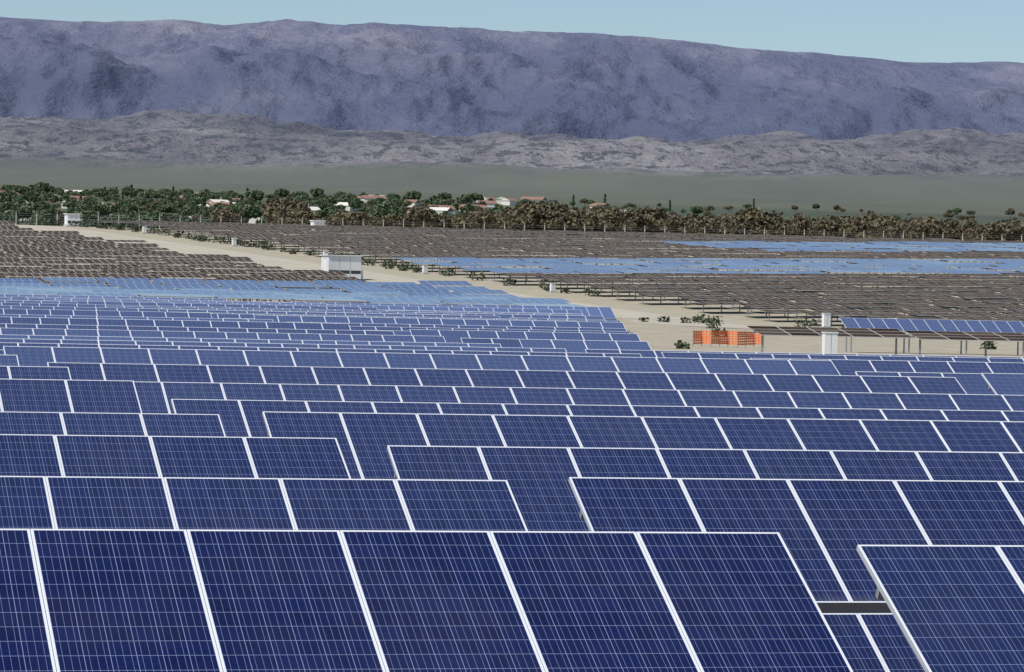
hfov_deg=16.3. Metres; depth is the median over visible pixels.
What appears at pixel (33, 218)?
tree
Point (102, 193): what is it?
tree
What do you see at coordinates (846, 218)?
tree
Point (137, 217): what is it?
tree
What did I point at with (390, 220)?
tree
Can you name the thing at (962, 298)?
field posts
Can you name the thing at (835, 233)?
tree
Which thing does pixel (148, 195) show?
tree
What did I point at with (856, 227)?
tree
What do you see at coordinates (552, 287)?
combiner box
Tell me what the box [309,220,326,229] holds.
utility building
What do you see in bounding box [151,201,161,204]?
tree
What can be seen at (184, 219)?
tree
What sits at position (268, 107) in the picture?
terrain
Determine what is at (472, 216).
tree
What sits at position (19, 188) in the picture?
tree
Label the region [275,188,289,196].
tree
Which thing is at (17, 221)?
tree
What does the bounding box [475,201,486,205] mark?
tree
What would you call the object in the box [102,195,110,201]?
tree
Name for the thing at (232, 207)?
tree
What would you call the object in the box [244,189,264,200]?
tree
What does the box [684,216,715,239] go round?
tree
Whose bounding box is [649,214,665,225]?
tree
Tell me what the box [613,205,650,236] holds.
tree
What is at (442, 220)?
tree
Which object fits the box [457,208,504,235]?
tree
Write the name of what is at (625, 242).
solar panels
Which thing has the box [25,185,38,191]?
tree
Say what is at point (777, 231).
tree
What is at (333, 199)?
tree
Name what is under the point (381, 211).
tree
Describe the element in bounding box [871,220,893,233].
tree
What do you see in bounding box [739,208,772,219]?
tree
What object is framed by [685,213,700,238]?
tree
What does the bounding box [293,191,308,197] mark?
tree
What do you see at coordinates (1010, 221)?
tree
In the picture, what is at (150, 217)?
tree
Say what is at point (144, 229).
combiner box
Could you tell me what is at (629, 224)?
tree
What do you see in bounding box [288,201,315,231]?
tree
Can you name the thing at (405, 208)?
tree
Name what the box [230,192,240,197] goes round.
tree
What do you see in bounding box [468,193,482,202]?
tree
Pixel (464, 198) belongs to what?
tree
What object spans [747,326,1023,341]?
canopy row
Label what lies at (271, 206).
tree
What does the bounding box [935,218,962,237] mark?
tree
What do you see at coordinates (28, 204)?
tree
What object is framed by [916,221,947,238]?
tree
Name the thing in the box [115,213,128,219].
tree
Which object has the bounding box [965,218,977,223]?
tree
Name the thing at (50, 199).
tree
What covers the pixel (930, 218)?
tree
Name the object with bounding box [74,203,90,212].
tree
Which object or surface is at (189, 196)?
tree
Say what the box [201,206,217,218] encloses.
tree
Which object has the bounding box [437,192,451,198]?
tree
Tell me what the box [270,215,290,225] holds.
tree
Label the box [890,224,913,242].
tree
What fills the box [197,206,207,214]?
tree
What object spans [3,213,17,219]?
tree
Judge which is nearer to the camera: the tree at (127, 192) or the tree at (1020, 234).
the tree at (1020, 234)
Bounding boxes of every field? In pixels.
[0,220,383,286]
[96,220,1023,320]
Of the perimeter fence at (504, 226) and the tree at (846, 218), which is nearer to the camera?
the perimeter fence at (504, 226)
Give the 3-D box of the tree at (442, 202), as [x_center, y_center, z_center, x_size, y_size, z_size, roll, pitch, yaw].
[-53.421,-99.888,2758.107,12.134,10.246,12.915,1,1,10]
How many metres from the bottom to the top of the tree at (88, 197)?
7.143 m
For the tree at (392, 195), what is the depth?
3214.47 m
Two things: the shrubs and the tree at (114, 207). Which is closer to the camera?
the shrubs
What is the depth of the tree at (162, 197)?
2951.64 m
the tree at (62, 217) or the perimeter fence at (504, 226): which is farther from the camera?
the tree at (62, 217)
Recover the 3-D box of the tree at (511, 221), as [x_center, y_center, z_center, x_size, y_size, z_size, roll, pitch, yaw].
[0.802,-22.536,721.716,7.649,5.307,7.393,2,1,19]
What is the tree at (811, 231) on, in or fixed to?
on the terrain
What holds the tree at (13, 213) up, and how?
on the terrain
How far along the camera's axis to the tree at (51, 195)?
2650.21 m
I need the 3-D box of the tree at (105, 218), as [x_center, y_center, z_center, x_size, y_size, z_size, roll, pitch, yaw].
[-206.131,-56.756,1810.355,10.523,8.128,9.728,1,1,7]
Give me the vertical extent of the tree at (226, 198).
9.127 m
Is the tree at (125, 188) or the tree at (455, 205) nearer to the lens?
the tree at (455, 205)
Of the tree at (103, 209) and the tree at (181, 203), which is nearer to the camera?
the tree at (103, 209)
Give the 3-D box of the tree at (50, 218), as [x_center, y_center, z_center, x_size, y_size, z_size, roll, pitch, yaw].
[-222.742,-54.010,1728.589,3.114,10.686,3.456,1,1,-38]
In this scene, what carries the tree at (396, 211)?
on the terrain
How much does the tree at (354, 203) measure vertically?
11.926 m
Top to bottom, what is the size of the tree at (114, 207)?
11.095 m
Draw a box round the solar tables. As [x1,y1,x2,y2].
[0,294,1023,671]
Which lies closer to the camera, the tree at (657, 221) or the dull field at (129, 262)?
the dull field at (129, 262)
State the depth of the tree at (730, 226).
724.80 m
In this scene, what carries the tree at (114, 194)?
on the terrain
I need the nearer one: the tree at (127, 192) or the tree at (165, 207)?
the tree at (165, 207)
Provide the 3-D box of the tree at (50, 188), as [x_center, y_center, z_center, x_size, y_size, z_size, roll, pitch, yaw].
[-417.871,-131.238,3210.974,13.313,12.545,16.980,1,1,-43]
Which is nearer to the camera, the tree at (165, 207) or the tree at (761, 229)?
the tree at (761, 229)
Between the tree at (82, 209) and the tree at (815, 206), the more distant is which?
the tree at (815, 206)
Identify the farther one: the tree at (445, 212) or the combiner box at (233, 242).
the tree at (445, 212)
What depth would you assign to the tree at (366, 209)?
2504.04 m
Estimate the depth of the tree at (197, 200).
2610.33 m
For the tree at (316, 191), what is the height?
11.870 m
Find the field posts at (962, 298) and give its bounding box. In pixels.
[99,221,1023,325]
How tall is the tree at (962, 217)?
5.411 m
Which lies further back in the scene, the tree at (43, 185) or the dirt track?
the tree at (43, 185)
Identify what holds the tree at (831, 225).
on the terrain
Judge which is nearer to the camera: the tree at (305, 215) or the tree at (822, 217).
the tree at (305, 215)
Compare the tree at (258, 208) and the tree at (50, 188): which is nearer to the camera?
the tree at (258, 208)
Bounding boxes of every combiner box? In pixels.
[142,226,146,233]
[231,239,236,245]
[421,265,427,273]
[549,283,555,292]
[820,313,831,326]
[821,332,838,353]
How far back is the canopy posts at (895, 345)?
218.89 m
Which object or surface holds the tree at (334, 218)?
on the terrain
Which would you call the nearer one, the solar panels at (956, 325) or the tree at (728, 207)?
the solar panels at (956, 325)
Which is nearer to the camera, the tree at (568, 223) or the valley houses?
the tree at (568, 223)
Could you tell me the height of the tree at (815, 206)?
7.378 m
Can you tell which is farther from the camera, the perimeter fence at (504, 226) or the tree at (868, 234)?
the tree at (868, 234)
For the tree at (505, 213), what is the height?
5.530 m
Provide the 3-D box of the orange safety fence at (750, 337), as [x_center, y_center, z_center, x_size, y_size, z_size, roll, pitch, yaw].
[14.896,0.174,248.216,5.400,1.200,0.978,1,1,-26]
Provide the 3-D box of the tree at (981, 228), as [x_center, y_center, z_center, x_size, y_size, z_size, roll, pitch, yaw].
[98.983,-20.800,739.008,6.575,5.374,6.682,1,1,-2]
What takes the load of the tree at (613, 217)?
on the terrain
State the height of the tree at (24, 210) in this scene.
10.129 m
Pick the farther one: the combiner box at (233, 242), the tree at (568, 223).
the tree at (568, 223)
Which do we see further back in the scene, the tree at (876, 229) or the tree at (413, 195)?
the tree at (413, 195)
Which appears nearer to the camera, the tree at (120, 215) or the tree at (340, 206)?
the tree at (120, 215)
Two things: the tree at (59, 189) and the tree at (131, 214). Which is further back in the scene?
the tree at (59, 189)
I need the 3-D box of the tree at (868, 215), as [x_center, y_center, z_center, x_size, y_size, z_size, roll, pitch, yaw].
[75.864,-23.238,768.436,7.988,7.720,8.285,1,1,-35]
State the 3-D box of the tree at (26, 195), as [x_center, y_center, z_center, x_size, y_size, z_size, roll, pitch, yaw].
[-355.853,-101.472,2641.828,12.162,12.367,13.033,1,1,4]
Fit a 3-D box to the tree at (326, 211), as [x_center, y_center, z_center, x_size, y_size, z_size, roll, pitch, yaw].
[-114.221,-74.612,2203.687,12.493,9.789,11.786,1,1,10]
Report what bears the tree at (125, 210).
on the terrain
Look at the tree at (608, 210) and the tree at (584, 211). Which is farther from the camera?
the tree at (584, 211)
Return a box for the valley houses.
[0,190,625,230]
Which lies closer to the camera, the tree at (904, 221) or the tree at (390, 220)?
the tree at (390, 220)
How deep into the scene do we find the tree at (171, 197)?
2483.77 m
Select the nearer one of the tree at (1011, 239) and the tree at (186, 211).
the tree at (1011, 239)
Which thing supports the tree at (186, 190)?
on the terrain
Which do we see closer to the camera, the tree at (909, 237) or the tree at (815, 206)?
the tree at (909, 237)
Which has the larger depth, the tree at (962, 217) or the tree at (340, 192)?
the tree at (340, 192)
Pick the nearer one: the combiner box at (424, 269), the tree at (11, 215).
the combiner box at (424, 269)
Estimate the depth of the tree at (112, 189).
3094.38 m
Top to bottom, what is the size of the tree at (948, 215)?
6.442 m
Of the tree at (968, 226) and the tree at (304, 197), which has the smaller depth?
the tree at (968, 226)
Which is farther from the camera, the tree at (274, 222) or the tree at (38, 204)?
the tree at (38, 204)
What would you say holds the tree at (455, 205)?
on the terrain
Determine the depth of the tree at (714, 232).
727.32 m
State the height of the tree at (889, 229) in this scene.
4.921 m
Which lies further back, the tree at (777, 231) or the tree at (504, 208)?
the tree at (504, 208)
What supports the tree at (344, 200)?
on the terrain
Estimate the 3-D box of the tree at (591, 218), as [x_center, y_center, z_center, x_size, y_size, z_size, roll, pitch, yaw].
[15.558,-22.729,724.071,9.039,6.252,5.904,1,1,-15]
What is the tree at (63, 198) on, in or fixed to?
on the terrain
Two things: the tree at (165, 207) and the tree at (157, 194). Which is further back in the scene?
the tree at (157, 194)
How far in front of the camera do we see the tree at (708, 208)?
3092.08 m
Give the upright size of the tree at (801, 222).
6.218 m
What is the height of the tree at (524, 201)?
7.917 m
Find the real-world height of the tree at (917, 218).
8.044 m
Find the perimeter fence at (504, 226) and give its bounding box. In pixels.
[0,211,1023,247]
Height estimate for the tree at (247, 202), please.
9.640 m
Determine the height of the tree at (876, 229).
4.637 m
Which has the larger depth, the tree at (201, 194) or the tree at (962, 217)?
the tree at (201, 194)
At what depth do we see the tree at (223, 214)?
718.99 m
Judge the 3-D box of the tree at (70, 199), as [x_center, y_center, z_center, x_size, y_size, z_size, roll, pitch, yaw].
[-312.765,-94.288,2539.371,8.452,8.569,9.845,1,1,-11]
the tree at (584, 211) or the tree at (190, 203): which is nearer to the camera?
the tree at (584, 211)
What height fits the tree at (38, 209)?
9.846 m
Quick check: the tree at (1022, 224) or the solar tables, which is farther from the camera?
the tree at (1022, 224)
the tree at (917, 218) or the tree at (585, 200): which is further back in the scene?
the tree at (585, 200)
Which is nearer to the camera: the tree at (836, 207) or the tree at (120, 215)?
the tree at (120, 215)
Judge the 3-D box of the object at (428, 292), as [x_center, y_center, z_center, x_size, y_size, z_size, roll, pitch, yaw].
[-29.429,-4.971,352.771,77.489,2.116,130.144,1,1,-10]
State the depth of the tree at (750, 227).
731.40 m
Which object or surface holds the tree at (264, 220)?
on the terrain
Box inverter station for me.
[321,255,362,278]
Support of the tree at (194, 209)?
on the terrain
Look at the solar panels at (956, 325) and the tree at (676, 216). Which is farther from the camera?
the tree at (676, 216)
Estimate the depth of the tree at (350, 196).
3009.29 m
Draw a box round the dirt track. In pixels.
[16,225,910,335]
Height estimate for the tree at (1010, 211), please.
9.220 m
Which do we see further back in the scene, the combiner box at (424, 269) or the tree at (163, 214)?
the tree at (163, 214)
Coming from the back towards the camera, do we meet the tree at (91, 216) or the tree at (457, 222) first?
the tree at (91, 216)
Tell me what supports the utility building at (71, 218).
on the terrain
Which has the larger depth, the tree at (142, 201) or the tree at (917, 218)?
the tree at (142, 201)
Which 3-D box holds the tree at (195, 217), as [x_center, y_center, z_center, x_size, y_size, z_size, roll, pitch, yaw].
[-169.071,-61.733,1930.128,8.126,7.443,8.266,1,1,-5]
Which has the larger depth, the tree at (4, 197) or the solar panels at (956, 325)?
the tree at (4, 197)
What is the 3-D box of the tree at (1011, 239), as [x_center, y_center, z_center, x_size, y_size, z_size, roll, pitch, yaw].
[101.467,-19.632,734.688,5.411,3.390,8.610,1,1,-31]
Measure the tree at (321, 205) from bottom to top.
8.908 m
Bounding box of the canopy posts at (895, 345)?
[753,331,986,355]
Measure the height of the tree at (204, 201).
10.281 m
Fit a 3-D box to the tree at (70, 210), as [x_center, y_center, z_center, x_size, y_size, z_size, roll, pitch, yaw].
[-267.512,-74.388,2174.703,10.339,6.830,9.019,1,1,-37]
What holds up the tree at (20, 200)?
on the terrain
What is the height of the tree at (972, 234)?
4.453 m
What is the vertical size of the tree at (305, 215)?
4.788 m
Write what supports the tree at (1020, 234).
on the terrain
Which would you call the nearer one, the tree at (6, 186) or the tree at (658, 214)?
the tree at (658, 214)
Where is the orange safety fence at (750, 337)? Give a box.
[693,329,763,347]
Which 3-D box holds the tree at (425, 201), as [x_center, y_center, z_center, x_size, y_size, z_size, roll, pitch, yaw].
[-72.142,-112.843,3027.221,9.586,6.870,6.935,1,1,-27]
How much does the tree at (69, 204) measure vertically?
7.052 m
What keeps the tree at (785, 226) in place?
on the terrain
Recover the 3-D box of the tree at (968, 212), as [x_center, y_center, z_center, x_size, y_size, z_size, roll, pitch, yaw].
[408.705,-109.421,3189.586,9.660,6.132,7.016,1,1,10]
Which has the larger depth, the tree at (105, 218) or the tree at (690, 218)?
the tree at (105, 218)
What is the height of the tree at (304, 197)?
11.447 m
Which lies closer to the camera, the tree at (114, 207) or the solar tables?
the solar tables
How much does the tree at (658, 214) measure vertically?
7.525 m
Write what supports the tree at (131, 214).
on the terrain
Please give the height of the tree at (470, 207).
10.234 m
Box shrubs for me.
[39,220,996,348]
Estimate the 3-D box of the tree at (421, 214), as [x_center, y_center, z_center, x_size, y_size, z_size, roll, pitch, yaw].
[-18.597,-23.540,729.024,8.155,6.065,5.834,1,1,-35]
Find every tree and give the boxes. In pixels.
[0,193,11,202]
[0,201,14,211]
[1,184,13,189]
[1,190,11,195]
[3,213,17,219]
[6,207,18,214]
[9,207,22,222]
[9,216,19,223]
[12,197,25,203]
[13,185,25,193]
[18,206,33,223]
[21,190,37,201]
[23,201,33,206]
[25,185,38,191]
[28,193,47,201]
[28,220,48,225]
[31,201,46,209]
[31,207,54,214]
[31,215,45,222]
[35,181,48,190]
[35,209,49,219]
[42,197,56,201]
[45,192,58,202]
[47,183,54,191]
[49,213,52,225]
[50,207,54,221]
[54,210,63,214]
[55,187,64,193]
[55,215,64,220]
[59,194,74,202]
[63,202,76,208]
[64,208,74,212]
[65,197,75,202]
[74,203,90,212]
[74,208,90,212]
[79,200,93,206]
[80,209,100,220]
[81,212,97,220]
[83,195,94,199]
[86,220,104,226]
[91,202,108,216]
[97,189,108,200]
[99,216,113,225]
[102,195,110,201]
[107,187,118,192]
[108,192,118,196]
[109,201,124,212]
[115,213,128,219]
[117,208,132,214]
[119,202,136,214]
[119,215,131,220]
[120,219,143,227]
[121,186,134,191]
[123,202,141,211]
[124,190,129,197]
[128,211,144,218]
[130,184,133,198]
[132,215,143,219]
[137,191,154,198]
[138,198,149,205]
[140,211,169,223]
[150,204,157,211]
[151,191,161,197]
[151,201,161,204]
[157,202,175,212]
[158,212,174,219]
[160,193,169,199]
[164,196,178,201]
[169,191,173,203]
[174,216,193,226]
[176,206,193,215]
[177,200,186,209]
[182,188,192,194]
[182,202,198,206]
[185,193,197,199]
[187,204,199,214]
[190,197,202,204]
[191,215,204,220]
[194,191,208,196]
[194,219,208,222]
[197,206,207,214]
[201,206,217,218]
[202,196,205,205]
[207,193,219,198]
[209,207,244,222]
[221,196,232,200]
[226,205,237,212]
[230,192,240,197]
[238,204,257,221]
[241,200,254,205]
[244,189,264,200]
[252,204,266,220]
[255,218,266,223]
[260,199,301,222]
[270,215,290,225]
[271,197,302,220]
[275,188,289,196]
[275,210,327,224]
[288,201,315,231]
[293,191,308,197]
[295,195,310,203]
[309,187,323,197]
[310,199,326,206]
[313,202,327,209]
[317,207,334,216]
[323,195,339,203]
[326,209,351,225]
[334,191,345,195]
[336,204,345,208]
[337,198,349,201]
[338,211,371,225]
[340,194,357,198]
[349,197,362,208]
[357,206,370,212]
[369,213,401,226]
[371,207,387,217]
[374,202,399,209]
[386,193,397,197]
[388,208,404,215]
[391,198,402,206]
[397,213,417,227]
[398,206,438,226]
[401,206,410,211]
[405,190,420,199]
[420,199,432,203]
[429,214,455,231]
[434,200,450,204]
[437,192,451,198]
[439,211,453,216]
[451,215,472,230]
[453,203,463,211]
[456,194,471,203]
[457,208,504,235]
[458,211,493,228]
[459,204,476,210]
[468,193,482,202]
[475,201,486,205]
[492,211,510,235]
[497,211,535,229]
[498,206,518,235]
[517,199,559,229]
[518,199,529,203]
[519,226,543,229]
[539,211,567,229]
[544,201,570,212]
[557,209,588,234]
[569,209,611,231]
[573,207,592,214]
[579,198,588,204]
[584,204,621,229]
[593,211,623,238]
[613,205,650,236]
[616,217,638,233]
[625,202,635,208]
[626,206,669,220]
[633,213,658,236]
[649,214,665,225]
[657,218,690,232]
[660,214,679,221]
[678,216,698,238]
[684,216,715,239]
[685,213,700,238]
[690,205,703,214]
[696,220,735,233]
[704,205,714,210]
[706,215,743,239]
[717,212,753,227]
[724,206,732,211]
[738,221,768,234]
[739,206,783,230]
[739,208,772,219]
[745,220,778,234]
[758,223,801,235]
[768,219,800,234]
[786,214,811,242]
[791,205,798,209]
[805,219,839,235]
[810,214,832,224]
[811,217,845,235]
[812,203,819,210]
[820,230,841,237]
[832,216,850,222]
[833,205,841,211]
[838,220,873,242]
[850,210,877,242]
[856,229,881,240]
[866,214,901,226]
[869,224,889,237]
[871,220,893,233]
[884,215,913,225]
[884,223,906,242]
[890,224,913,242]
[899,228,924,244]
[910,223,941,238]
[913,216,923,221]
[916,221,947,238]
[918,215,950,237]
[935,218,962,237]
[943,212,953,218]
[952,208,961,212]
[958,215,967,219]
[960,219,981,242]
[960,226,987,242]
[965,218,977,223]
[966,210,974,214]
[977,224,994,240]
[984,222,1023,239]
[987,222,1023,247]
[989,235,1023,247]
[997,219,1021,247]
[1004,208,1014,217]
[1016,222,1023,240]
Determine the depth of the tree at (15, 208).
2031.71 m
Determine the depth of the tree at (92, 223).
1728.56 m
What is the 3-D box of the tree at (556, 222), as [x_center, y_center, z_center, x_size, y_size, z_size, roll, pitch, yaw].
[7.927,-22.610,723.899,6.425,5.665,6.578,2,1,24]
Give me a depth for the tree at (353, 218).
720.17 m
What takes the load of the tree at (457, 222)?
on the terrain
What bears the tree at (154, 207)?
on the terrain
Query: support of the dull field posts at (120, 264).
on the terrain
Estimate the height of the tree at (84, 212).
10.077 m
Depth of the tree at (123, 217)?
1775.05 m
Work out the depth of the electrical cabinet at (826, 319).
387.76 m
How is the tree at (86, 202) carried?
on the terrain
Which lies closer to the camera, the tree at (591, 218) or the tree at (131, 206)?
the tree at (591, 218)
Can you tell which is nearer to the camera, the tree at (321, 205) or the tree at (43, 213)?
the tree at (43, 213)
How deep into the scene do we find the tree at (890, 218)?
762.78 m
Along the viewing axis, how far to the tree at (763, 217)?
733.32 m
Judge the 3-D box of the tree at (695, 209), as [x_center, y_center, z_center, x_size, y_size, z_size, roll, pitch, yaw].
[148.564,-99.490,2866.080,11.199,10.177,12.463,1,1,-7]
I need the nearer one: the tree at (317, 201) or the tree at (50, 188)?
the tree at (317, 201)
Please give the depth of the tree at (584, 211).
760.67 m
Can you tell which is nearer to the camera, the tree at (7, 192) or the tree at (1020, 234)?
the tree at (1020, 234)
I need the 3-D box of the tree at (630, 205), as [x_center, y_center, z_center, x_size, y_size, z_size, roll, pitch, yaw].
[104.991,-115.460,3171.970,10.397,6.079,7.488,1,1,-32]
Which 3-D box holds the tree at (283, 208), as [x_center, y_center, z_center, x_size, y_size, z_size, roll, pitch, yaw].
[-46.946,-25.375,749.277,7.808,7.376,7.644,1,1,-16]
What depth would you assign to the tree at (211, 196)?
2872.27 m
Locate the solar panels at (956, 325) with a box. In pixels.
[840,318,1023,332]
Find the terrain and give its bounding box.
[0,17,1023,356]
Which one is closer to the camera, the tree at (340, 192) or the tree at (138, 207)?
the tree at (138, 207)
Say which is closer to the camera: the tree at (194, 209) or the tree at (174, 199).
the tree at (194, 209)
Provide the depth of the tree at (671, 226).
732.76 m
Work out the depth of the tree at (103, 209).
2043.99 m
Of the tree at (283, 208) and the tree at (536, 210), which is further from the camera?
the tree at (283, 208)
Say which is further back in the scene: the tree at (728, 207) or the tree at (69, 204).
the tree at (728, 207)
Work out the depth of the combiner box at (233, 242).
560.31 m
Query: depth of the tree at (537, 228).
733.15 m
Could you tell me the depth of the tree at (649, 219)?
729.23 m
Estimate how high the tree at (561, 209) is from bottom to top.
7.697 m
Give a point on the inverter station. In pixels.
(349, 265)
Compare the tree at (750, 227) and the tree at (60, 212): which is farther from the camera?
the tree at (60, 212)
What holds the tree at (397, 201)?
on the terrain
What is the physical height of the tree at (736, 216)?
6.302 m
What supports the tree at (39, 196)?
on the terrain
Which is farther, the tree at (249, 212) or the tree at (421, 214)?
the tree at (249, 212)
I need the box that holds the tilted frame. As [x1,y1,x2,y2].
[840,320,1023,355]
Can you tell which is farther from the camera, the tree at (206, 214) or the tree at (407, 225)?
the tree at (206, 214)
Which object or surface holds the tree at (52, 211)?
on the terrain
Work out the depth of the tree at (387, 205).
2203.86 m
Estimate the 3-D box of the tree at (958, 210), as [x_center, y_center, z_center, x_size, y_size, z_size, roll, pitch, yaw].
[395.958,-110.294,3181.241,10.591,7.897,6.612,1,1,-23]
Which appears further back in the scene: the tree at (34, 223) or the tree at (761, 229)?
the tree at (34, 223)
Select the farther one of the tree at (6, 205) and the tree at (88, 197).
the tree at (88, 197)
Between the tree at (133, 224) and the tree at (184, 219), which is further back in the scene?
the tree at (184, 219)
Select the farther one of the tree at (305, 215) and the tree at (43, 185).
the tree at (43, 185)
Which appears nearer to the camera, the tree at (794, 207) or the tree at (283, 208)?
the tree at (283, 208)
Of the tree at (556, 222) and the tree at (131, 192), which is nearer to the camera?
the tree at (556, 222)
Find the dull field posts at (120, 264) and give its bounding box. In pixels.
[0,230,351,292]

